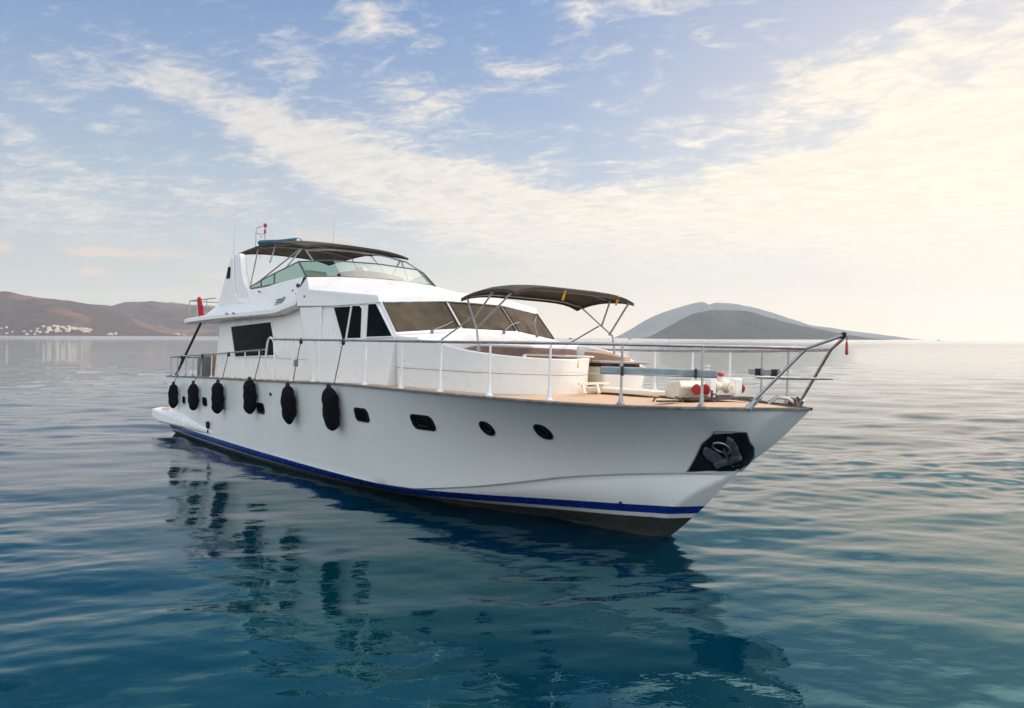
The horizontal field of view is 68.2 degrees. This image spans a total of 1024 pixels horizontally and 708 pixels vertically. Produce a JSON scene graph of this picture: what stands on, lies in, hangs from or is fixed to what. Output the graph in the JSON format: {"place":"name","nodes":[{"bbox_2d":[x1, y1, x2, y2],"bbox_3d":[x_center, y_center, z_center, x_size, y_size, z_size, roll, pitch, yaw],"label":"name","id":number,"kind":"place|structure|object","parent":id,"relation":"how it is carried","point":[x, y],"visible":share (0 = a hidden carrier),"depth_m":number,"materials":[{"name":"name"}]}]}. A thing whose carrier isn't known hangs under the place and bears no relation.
{"place":"outdoors","nodes":[
{"label":"outdoors","id":0,"kind":"place"},
{"bbox_2d":[0,291,201,335],"bbox_3d":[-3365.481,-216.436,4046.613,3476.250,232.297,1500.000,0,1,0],"label":"hills","id":1,"kind":"structure","parent":0,"point":[19,313],"depth_m":3745.58,"materials":[{"name":"grey stone"}]},
{"bbox_2d":[91,301,219,335],"bbox_3d":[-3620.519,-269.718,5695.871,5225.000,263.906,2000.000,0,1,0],"label":"hills","id":2,"kind":"structure","parent":0,"point":[171,316],"depth_m":5144.17,"materials":[{"name":"grey stone"}]},
{"bbox_2d":[0,335,1023,707],"bbox_3d":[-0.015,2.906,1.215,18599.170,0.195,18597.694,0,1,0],"label":"water","id":3,"kind":"structure","parent":0,"point":[854,539],"depth_m":9.65,"materials":[{"name":"blue liquid"}]},
{"bbox_2d":[152,216,847,536],"bbox_3d":[-2.805,-0.282,17.515,5.392,7.030,21.648,2,0,-39],"label":"motor yacht","id":4,"kind":"object","parent":3,"relation":"on","point":[486,398],"visible":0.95,"depth_m":12.77,"materials":[{"name":"white paint"}]},
{"bbox_2d":[168,355,182,407],"bbox_3d":[-9.769,0.804,21.900,0.289,1.542,0.397,-5,5,-75],"label":"boat fender","id":5,"kind":"object","parent":4,"relation":"hanging from","point":[173,396],"visible":1,"depth_m":21.84,"materials":[{"name":"black rubber"}]},
{"bbox_2d":[188,354,203,409],"bbox_3d":[-8.491,0.747,20.247,0.354,1.527,0.318,2,0,-39],"label":"boat fender","id":6,"kind":"object","parent":4,"relation":"hanging from","point":[193,396],"visible":1,"depth_m":20.13,"materials":[{"name":"black rubber"}]},
{"bbox_2d":[197,296,204,315],"bbox_3d":[-9.070,-1.347,22.061,0.120,0.711,0.517,2,0,-39],"label":"flag","id":7,"kind":"object","parent":4,"relation":"attached to","point":[200,308],"visible":0.98,"depth_m":22.00,"materials":[{"name":"red fabric"}]},
{"bbox_2d":[211,353,229,413],"bbox_3d":[-7.186,0.708,18.549,0.367,1.538,0.455,2,0,-39],"label":"boat fender","id":8,"kind":"object","parent":4,"relation":"hanging from","point":[217,396],"visible":1,"depth_m":18.46,"materials":[{"name":"black rubber"}]},
{"bbox_2d":[243,349,262,413],"bbox_3d":[-5.791,0.612,16.787,0.362,1.472,0.444,2,0,-39],"label":"boat fender","id":9,"kind":"object","parent":4,"relation":"hanging from","point":[249,396],"visible":1,"depth_m":16.70,"materials":[{"name":"black rubber"}]},
{"bbox_2d":[230,321,277,357],"bbox_3d":[-6.631,-0.353,19.329,0.040,0.951,3.303,2,0,-39],"label":"saloon window","id":10,"kind":"structure","parent":4,"relation":"in","point":[251,336],"depth_m":19.30,"materials":[{"name":"black glass"}]},
{"bbox_2d":[258,238,301,244],"bbox_3d":[-6.206,-2.991,20.191,0.281,0.330,2.490,2,0,-39],"label":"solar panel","id":11,"kind":"object","parent":4,"relation":"on","point":[260,242],"visible":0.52,"depth_m":20.08,"materials":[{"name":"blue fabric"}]},
{"bbox_2d":[280,338,302,423],"bbox_3d":[-4.439,0.553,15.177,0.354,1.750,0.498,2,0,-39],"label":"boat fender","id":12,"kind":"object","parent":4,"relation":"hanging from","point":[288,402],"visible":1,"depth_m":15.10,"materials":[{"name":"black rubber"}]},
{"bbox_2d":[321,339,344,430],"bbox_3d":[-3.287,0.567,13.808,0.407,1.704,0.465,2,0,-39],"label":"boat fender","id":13,"kind":"object","parent":4,"relation":"hanging from","point":[330,407],"visible":1,"depth_m":13.71,"materials":[{"name":"black rubber"}]},
{"bbox_2d":[333,305,350,338],"bbox_3d":[-3.434,-0.617,15.214,0.063,0.700,0.812,2,0,-39],"label":"pilothouse window","id":14,"kind":"structure","parent":4,"relation":"in","point":[342,313],"depth_m":15.16,"materials":[{"name":"black glass"}]},
{"bbox_2d":[346,304,363,338],"bbox_3d":[-3.060,-0.623,14.759,0.062,0.701,0.648,2,0,-39],"label":"pilothouse window","id":15,"kind":"structure","parent":4,"relation":"in","point":[355,324],"depth_m":14.73,"materials":[{"name":"black glass"}]},
{"bbox_2d":[365,303,393,337],"bbox_3d":[-2.432,-0.624,13.995,0.062,0.670,1.043,2,0,-39],"label":"pilothouse window","id":16,"kind":"structure","parent":4,"relation":"in","point":[377,326],"depth_m":14.11,"materials":[{"name":"black glass"}]},
{"bbox_2d":[600,366,717,378],"bbox_3d":[1.860,0.234,9.670,1.489,0.143,0.133,1,1,14],"label":"fender plank","id":17,"kind":"object","parent":4,"relation":"attached to","point":[696,373],"visible":1,"depth_m":9.68,"materials":[{"name":"grey metal"}]},
{"bbox_2d":[703,436,741,468],"bbox_3d":[2.814,1.309,10.075,0.395,0.481,0.451,2,0,-39],"label":"anchor","id":18,"kind":"object","parent":4,"relation":"attached to","point":[717,459],"visible":1,"depth_m":10.06,"materials":[{"name":"silver metal"}]},
{"bbox_2d":[748,368,780,375],"bbox_3d":[3.832,0.276,11.601,0.133,0.124,1.071,0,1,-7],"label":"fender plank","id":19,"kind":"object","parent":4,"relation":"attached to","point":[763,372],"visible":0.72,"depth_m":11.57,"materials":[{"name":"white rubber"}]},
{"bbox_2d":[845,336,848,354],"bbox_3d":[4.056,-0.112,9.176,0.058,0.250,0.043,1,2,43],"label":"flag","id":20,"kind":"object","parent":4,"relation":"hanging from","point":[846,349],"visible":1,"depth_m":9.16,"materials":[{"name":"red fabric"}]},
{"bbox_2d":[0,0,1023,339],"label":"sky","id":21,"kind":"structure","parent":0,"point":[850,165],"materials":[{"name":"blue"}]},
{"bbox_2d":[638,310,885,339],"bbox_3d":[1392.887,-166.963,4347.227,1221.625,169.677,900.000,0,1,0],"label":"island","id":22,"kind":"structure","parent":0,"point":[721,324],"depth_m":4052.61,"materials":[{"name":"grey stone"}]},
{"bbox_2d":[614,302,921,339],"bbox_3d":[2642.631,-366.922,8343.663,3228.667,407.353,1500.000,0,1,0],"label":"island","id":23,"kind":"structure","parent":0,"point":[655,324],"depth_m":8044.43,"materials":[{"name":"grey stone"}]}
]}

